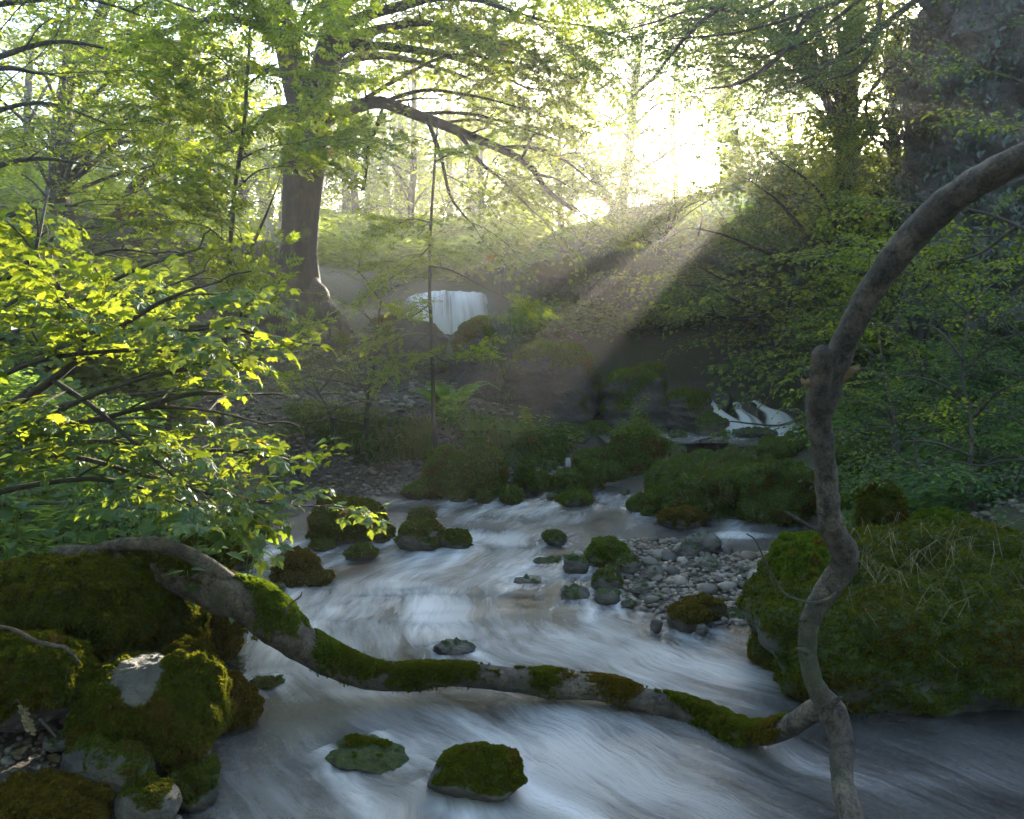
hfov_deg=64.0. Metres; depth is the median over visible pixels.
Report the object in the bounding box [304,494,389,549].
boulder
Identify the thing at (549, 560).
rock
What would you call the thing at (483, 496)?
rock
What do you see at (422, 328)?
rock outcrop
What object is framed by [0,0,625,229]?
distant woodland
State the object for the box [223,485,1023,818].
stream water
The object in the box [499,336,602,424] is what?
rock outcrop
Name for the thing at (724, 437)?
herb
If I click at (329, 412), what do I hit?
bush
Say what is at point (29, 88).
broadleaf tree
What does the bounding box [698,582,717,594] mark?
river stone
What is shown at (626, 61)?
broadleaf tree
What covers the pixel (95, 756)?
rock
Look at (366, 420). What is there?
sapling
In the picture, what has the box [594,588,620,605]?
rock
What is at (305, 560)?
rock
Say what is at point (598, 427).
rock
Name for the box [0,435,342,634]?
nettle
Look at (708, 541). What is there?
stone
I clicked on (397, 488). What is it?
gravel
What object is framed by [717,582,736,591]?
river stone
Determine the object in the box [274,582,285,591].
rock
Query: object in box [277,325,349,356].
rock outcrop
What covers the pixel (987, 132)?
overhanging branch
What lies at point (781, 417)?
cascade
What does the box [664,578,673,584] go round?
river stone
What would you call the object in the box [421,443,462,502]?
boulder
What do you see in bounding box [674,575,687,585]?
river stone
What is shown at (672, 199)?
shrub
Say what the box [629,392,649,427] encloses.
herb
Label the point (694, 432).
stream water
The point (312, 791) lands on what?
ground
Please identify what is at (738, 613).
rock
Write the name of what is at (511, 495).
rock
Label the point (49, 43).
overhanging branch
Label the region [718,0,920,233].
broadleaf tree
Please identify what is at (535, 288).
ivy
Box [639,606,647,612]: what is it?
river stone
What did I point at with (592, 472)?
rock
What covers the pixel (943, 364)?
fern
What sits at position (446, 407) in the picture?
fern
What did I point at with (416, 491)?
rock
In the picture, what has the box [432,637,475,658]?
rock
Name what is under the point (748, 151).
broadleaf tree
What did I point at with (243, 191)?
broadleaf tree
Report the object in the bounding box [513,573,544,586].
rock
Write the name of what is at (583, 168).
broadleaf tree
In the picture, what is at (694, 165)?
sky
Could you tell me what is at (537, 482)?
rock
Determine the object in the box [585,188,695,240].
shrub
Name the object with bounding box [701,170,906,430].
shrub
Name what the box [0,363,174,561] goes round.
undergrowth
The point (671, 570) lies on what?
river stone
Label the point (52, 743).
stone
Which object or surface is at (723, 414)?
cascade
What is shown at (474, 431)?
fern
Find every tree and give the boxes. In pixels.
[0,0,285,230]
[1,0,653,339]
[1,10,151,184]
[76,0,284,217]
[77,47,256,216]
[77,86,282,260]
[177,61,339,220]
[258,56,443,230]
[327,31,498,238]
[369,75,512,221]
[386,84,579,249]
[438,77,666,228]
[464,96,598,228]
[485,1,645,224]
[501,68,645,238]
[519,0,765,226]
[580,51,764,213]
[586,0,919,232]
[623,0,794,185]
[628,99,864,409]
[638,61,903,235]
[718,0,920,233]
[750,187,1023,392]
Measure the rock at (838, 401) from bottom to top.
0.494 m
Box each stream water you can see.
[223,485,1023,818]
[598,431,759,443]
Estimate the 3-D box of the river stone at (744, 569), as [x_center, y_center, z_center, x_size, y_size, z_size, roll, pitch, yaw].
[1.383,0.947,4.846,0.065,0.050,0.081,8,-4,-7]
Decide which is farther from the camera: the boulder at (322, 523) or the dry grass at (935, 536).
the boulder at (322, 523)
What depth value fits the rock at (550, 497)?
7.46 m
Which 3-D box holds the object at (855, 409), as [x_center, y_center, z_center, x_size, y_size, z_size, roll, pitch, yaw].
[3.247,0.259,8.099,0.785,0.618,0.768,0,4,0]
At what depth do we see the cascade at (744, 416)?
9.62 m
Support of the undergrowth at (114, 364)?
on the ground at (312, 791)
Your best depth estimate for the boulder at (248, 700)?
2.98 m
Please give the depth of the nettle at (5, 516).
3.41 m
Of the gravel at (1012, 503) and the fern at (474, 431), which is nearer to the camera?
the gravel at (1012, 503)
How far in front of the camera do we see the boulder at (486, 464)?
7.53 m
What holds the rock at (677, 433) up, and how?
in the stream water at (694, 432)
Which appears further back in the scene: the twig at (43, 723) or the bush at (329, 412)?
the bush at (329, 412)
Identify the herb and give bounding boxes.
[484,310,520,326]
[503,405,550,451]
[526,422,585,452]
[606,415,666,446]
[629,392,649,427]
[709,428,753,442]
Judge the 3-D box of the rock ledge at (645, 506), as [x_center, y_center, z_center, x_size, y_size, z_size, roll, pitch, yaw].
[1.511,0.699,6.939,1.092,0.651,0.806,0,4,0]
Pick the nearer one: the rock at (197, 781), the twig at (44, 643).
the twig at (44, 643)
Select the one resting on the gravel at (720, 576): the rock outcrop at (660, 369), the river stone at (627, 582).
the river stone at (627, 582)
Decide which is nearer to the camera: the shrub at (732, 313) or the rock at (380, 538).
the rock at (380, 538)
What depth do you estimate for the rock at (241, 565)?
5.13 m
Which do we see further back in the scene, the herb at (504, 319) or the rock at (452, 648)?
the herb at (504, 319)
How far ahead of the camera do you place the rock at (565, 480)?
7.86 m
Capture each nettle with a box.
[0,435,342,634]
[0,439,115,561]
[151,484,211,554]
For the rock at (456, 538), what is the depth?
5.64 m
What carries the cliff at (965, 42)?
on the ground at (312, 791)
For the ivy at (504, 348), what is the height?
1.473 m
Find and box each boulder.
[0,549,176,666]
[0,629,99,732]
[0,766,114,818]
[62,649,237,777]
[146,596,211,652]
[159,635,219,659]
[180,523,243,569]
[208,612,245,667]
[221,669,265,736]
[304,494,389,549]
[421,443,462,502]
[458,440,510,502]
[605,426,669,475]
[735,519,1023,737]
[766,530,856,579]
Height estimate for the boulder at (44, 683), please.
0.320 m
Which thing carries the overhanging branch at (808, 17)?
attached to the broadleaf tree at (829, 106)
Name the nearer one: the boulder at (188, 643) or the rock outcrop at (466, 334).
the boulder at (188, 643)
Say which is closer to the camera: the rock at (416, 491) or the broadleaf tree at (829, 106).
the rock at (416, 491)
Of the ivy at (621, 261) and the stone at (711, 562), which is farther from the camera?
the ivy at (621, 261)
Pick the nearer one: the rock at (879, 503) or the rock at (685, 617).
the rock at (685, 617)
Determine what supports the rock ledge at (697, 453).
on the stream water at (569, 751)
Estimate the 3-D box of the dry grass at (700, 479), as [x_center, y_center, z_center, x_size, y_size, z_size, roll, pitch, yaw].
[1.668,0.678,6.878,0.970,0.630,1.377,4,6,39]
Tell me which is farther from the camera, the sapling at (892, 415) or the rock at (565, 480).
the rock at (565, 480)
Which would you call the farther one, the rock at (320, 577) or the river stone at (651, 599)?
the rock at (320, 577)
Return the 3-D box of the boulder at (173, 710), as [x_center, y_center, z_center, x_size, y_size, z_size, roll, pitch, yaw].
[-1.160,0.978,2.655,0.498,0.414,0.424,0,4,0]
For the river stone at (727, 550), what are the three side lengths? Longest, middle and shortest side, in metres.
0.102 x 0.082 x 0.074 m
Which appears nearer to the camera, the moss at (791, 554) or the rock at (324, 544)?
the moss at (791, 554)
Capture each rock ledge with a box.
[625,453,740,522]
[663,443,756,463]
[733,458,816,530]
[756,431,810,462]
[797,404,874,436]
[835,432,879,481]
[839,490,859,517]
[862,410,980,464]
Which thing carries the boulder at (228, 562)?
on the ground at (312, 791)
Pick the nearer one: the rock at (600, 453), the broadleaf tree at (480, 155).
the rock at (600, 453)
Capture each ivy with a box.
[467,310,525,405]
[489,249,652,315]
[490,221,900,334]
[869,0,1023,366]
[880,0,946,291]
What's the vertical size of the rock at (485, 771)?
0.177 m
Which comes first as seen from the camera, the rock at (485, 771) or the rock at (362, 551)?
the rock at (485, 771)
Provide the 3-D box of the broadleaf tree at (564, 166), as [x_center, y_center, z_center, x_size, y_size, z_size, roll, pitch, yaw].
[0.879,-4.795,17.452,4.940,4.111,5.633,0,4,0]
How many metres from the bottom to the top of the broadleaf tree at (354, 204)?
7.277 m
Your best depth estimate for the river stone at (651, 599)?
4.39 m
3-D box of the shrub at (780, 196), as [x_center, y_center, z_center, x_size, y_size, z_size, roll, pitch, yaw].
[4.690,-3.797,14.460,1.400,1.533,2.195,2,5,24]
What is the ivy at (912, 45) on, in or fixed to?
attached to the cliff at (965, 42)
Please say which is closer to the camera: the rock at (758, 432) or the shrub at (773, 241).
the rock at (758, 432)
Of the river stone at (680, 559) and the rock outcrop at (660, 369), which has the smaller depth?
the river stone at (680, 559)
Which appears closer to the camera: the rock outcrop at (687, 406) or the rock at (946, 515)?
the rock at (946, 515)
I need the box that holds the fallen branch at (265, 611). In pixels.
[15,141,1023,818]
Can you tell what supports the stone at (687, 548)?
on the ground at (312, 791)
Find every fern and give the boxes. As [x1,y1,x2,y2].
[397,380,505,435]
[441,416,507,442]
[489,418,544,452]
[883,334,991,395]
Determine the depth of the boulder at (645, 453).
8.36 m
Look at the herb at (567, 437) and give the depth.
9.02 m
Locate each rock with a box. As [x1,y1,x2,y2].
[60,730,158,811]
[166,753,221,814]
[228,656,245,669]
[234,552,257,571]
[246,529,265,541]
[249,674,284,689]
[269,545,323,590]
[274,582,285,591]
[277,569,306,588]
[305,568,335,586]
[307,538,336,551]
[325,732,409,779]
[342,541,378,561]
[369,517,395,546]
[393,517,443,554]
[399,483,429,501]
[406,506,437,519]
[427,741,527,802]
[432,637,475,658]
[438,527,472,550]
[448,489,468,501]
[475,487,493,505]
[498,484,524,507]
[513,460,535,489]
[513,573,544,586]
[525,470,550,495]
[533,555,563,564]
[534,444,565,464]
[541,529,566,547]
[546,494,556,500]
[549,467,586,493]
[554,488,594,508]
[560,584,589,604]
[563,553,588,577]
[571,446,608,467]
[578,457,607,495]
[582,420,612,434]
[584,535,631,569]
[590,563,623,589]
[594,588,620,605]
[603,460,628,481]
[619,489,629,494]
[620,598,638,607]
[639,589,662,599]
[650,619,662,634]
[656,504,709,531]
[665,437,678,455]
[666,598,712,635]
[668,429,687,443]
[670,443,686,453]
[681,591,727,620]
[694,410,729,442]
[710,389,731,411]
[724,607,744,618]
[731,426,778,437]
[742,402,758,418]
[770,390,803,406]
[805,387,848,412]
[853,477,910,527]
[908,506,980,527]
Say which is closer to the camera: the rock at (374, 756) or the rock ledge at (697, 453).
the rock at (374, 756)
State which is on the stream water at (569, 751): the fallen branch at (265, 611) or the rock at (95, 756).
the fallen branch at (265, 611)
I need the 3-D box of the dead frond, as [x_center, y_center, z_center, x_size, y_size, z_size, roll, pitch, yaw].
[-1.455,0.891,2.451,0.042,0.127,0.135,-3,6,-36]
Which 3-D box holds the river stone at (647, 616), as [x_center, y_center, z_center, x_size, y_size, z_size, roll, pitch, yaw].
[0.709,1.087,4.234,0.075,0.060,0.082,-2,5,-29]
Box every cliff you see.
[498,224,899,321]
[881,0,1023,369]
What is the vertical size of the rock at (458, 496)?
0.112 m
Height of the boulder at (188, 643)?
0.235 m
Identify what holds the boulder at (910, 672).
on the ground at (312, 791)
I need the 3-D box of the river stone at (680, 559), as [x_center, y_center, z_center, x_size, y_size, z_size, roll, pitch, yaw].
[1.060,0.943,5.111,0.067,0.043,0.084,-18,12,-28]
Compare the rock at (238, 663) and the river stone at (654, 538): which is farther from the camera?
the river stone at (654, 538)
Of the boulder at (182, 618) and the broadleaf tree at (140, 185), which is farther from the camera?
the broadleaf tree at (140, 185)
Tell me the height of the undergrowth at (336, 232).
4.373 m
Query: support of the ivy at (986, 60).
attached to the cliff at (965, 42)
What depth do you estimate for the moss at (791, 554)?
3.44 m
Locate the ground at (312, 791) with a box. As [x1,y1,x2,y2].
[0,143,1023,818]
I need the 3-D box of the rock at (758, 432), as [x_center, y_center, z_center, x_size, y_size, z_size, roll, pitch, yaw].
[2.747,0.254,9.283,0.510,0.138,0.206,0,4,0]
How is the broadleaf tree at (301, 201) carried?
on the ground at (312, 791)
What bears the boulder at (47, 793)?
on the ground at (312, 791)
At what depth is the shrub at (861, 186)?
11.70 m
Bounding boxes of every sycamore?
[0,174,391,576]
[0,193,287,538]
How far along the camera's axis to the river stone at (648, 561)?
5.05 m
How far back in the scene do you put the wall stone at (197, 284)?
12.30 m
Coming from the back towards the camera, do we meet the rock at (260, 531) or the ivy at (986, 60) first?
the ivy at (986, 60)
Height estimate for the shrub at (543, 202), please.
2.804 m
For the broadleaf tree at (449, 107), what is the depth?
32.07 m
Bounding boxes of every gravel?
[0,714,305,818]
[90,330,513,461]
[259,410,569,502]
[571,537,768,657]
[907,428,1023,520]
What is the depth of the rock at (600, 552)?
5.19 m
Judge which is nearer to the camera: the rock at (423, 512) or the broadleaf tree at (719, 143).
the rock at (423, 512)
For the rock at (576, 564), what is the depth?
5.04 m
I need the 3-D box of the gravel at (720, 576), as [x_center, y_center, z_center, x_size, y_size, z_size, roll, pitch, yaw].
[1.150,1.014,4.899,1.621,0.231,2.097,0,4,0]
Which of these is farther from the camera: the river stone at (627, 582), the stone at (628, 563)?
the stone at (628, 563)
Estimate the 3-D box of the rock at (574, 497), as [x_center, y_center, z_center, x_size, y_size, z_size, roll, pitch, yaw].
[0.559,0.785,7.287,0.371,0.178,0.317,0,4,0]
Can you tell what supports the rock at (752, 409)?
on the ground at (312, 791)
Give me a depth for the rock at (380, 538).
5.84 m
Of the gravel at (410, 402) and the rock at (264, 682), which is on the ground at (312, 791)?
the gravel at (410, 402)
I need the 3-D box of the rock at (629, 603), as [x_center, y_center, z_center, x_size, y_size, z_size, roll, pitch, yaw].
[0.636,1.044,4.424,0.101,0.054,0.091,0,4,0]
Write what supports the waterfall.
on the ground at (312, 791)
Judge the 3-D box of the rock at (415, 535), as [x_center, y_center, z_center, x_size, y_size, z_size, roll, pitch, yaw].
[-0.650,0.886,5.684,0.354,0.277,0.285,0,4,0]
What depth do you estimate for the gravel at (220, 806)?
2.70 m
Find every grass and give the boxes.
[284,395,563,473]
[632,456,741,517]
[665,441,755,460]
[738,510,1023,705]
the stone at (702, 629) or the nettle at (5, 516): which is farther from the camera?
the stone at (702, 629)
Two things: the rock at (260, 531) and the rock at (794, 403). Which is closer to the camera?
the rock at (260, 531)
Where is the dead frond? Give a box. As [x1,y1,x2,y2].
[18,700,36,734]
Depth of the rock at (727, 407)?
10.37 m
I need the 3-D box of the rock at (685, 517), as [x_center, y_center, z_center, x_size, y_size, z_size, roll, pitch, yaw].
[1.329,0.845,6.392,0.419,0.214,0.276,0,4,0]
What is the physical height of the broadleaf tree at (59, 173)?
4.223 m
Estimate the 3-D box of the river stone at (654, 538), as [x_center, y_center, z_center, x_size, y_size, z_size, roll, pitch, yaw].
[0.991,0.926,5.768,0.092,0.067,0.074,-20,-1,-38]
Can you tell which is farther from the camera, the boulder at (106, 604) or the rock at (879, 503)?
the rock at (879, 503)
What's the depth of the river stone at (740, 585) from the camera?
4.51 m
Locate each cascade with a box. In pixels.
[711,400,748,446]
[733,402,763,444]
[751,400,797,435]
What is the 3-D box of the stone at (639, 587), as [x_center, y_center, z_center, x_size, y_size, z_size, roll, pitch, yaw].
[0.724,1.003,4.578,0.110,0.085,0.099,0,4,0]
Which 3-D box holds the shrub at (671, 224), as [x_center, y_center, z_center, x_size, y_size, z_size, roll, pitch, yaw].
[2.555,-2.975,13.468,3.562,3.317,4.041,3,5,31]
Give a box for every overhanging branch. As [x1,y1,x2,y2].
[0,0,296,233]
[541,0,1023,225]
[812,38,1023,304]
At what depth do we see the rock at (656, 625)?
4.01 m
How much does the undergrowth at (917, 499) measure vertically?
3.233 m
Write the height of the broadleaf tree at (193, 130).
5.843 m
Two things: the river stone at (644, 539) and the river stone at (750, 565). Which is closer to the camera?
the river stone at (750, 565)
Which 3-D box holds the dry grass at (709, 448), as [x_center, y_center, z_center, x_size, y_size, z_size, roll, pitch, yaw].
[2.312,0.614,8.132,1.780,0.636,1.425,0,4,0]
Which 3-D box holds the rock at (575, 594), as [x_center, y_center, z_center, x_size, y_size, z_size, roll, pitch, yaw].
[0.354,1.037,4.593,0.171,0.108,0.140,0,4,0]
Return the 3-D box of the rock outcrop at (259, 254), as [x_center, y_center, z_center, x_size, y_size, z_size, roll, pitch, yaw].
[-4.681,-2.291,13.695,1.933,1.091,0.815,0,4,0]
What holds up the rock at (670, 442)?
on the ground at (312, 791)
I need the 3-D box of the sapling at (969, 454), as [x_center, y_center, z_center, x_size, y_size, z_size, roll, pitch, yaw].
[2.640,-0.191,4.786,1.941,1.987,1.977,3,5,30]
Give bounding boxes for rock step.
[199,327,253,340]
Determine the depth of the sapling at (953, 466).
4.83 m
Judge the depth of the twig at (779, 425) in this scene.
8.73 m
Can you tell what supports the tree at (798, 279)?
on the ground at (312, 791)
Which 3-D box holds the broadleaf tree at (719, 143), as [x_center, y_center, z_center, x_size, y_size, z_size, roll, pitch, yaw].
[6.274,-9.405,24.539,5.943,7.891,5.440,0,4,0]
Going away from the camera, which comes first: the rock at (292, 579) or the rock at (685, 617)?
the rock at (685, 617)
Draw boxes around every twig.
[0,625,79,663]
[38,718,56,737]
[703,417,802,428]
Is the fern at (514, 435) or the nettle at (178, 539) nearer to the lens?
the nettle at (178, 539)
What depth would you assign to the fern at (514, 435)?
8.60 m
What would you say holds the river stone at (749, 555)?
on the ground at (312, 791)
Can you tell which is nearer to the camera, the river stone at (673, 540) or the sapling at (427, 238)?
the river stone at (673, 540)
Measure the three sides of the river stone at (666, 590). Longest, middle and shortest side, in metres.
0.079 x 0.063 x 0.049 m
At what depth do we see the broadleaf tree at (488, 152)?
28.51 m
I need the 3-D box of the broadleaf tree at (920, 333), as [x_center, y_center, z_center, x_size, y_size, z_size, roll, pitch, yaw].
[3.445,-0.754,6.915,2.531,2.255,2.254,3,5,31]
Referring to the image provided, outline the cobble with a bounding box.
[114,771,182,818]
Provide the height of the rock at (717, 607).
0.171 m
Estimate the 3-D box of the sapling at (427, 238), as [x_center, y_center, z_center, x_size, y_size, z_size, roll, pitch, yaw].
[-0.556,-1.026,7.708,2.036,3.442,1.472,0,4,0]
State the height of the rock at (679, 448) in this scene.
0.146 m
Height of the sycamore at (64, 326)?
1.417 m
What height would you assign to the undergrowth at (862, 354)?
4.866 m
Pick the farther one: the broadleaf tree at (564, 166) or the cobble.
the broadleaf tree at (564, 166)
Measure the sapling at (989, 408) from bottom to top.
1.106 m
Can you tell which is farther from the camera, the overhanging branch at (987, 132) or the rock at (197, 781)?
the overhanging branch at (987, 132)
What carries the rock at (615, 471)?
on the ground at (312, 791)
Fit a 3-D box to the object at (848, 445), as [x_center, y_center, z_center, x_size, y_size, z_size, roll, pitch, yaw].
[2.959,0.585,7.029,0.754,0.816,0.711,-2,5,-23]
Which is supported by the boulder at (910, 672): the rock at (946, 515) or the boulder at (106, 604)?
the rock at (946, 515)
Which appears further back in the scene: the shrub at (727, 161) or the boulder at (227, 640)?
the shrub at (727, 161)
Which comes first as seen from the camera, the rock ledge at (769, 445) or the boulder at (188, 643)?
the boulder at (188, 643)
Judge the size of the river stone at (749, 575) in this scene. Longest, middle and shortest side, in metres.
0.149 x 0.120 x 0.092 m
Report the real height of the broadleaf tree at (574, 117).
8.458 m
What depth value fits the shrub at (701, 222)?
14.59 m
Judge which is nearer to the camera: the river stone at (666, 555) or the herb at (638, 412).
the river stone at (666, 555)
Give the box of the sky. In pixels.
[0,0,921,229]
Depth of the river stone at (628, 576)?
4.86 m
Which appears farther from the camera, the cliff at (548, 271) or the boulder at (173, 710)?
the cliff at (548, 271)
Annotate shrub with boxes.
[466,155,676,265]
[548,138,778,327]
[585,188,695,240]
[623,238,882,402]
[635,140,890,339]
[639,175,711,236]
[666,181,741,237]
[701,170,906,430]
[713,147,790,239]
[721,143,902,321]
[739,146,817,234]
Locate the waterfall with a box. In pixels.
[406,290,484,334]
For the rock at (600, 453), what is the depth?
8.53 m
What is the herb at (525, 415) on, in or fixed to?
on the ground at (312, 791)
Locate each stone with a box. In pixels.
[42,730,66,751]
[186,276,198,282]
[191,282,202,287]
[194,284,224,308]
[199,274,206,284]
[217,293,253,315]
[616,552,640,574]
[623,579,630,584]
[625,574,634,579]
[632,580,650,594]
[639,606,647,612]
[640,537,647,542]
[641,557,658,566]
[641,613,655,623]
[644,596,659,604]
[647,565,664,580]
[648,536,658,541]
[651,549,661,560]
[651,574,663,580]
[660,587,672,594]
[661,550,677,561]
[664,565,679,575]
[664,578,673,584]
[667,537,678,543]
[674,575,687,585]
[675,541,699,556]
[676,557,687,562]
[685,531,721,554]
[693,554,722,571]
[695,623,708,636]
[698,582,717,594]
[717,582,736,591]
[721,547,732,554]
[737,583,743,588]
[739,551,757,560]
[741,565,749,572]
[747,563,754,568]
[747,568,756,578]
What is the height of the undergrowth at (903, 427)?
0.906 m
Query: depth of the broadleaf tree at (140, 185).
13.71 m
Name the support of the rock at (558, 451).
on the ground at (312, 791)
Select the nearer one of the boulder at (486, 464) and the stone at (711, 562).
the stone at (711, 562)
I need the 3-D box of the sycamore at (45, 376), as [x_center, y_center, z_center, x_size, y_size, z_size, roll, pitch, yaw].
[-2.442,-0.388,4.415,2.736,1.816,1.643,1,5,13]
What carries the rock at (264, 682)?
in the stream water at (569, 751)
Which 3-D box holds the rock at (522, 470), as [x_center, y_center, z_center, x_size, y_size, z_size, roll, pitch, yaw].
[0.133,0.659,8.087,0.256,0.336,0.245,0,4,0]
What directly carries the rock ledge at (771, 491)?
on the ground at (312, 791)
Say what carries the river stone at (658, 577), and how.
on the ground at (312, 791)
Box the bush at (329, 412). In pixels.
[230,352,417,447]
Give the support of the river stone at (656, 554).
on the ground at (312, 791)
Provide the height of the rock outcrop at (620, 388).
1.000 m
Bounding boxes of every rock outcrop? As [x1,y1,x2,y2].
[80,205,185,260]
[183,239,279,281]
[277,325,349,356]
[344,314,448,374]
[447,315,509,403]
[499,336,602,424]
[598,366,669,430]
[637,361,669,391]
[665,387,713,436]
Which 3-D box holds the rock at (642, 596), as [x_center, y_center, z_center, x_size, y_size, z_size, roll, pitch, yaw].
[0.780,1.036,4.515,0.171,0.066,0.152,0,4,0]
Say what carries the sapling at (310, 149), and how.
on the ground at (312, 791)
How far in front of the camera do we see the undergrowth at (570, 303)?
13.80 m
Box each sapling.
[58,0,415,425]
[255,234,467,439]
[342,118,561,449]
[759,224,1023,470]
[762,366,1023,511]
[771,218,1023,511]
[837,281,1023,525]
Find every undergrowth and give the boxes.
[0,147,270,428]
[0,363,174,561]
[317,206,555,284]
[508,165,834,341]
[809,170,905,389]
[832,322,1023,529]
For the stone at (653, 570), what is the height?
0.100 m
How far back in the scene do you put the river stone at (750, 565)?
4.81 m
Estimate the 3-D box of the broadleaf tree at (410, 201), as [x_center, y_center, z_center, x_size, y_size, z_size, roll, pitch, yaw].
[-2.782,-6.489,21.430,4.930,6.836,6.484,0,4,0]
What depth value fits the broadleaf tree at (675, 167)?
20.86 m
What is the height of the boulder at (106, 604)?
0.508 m

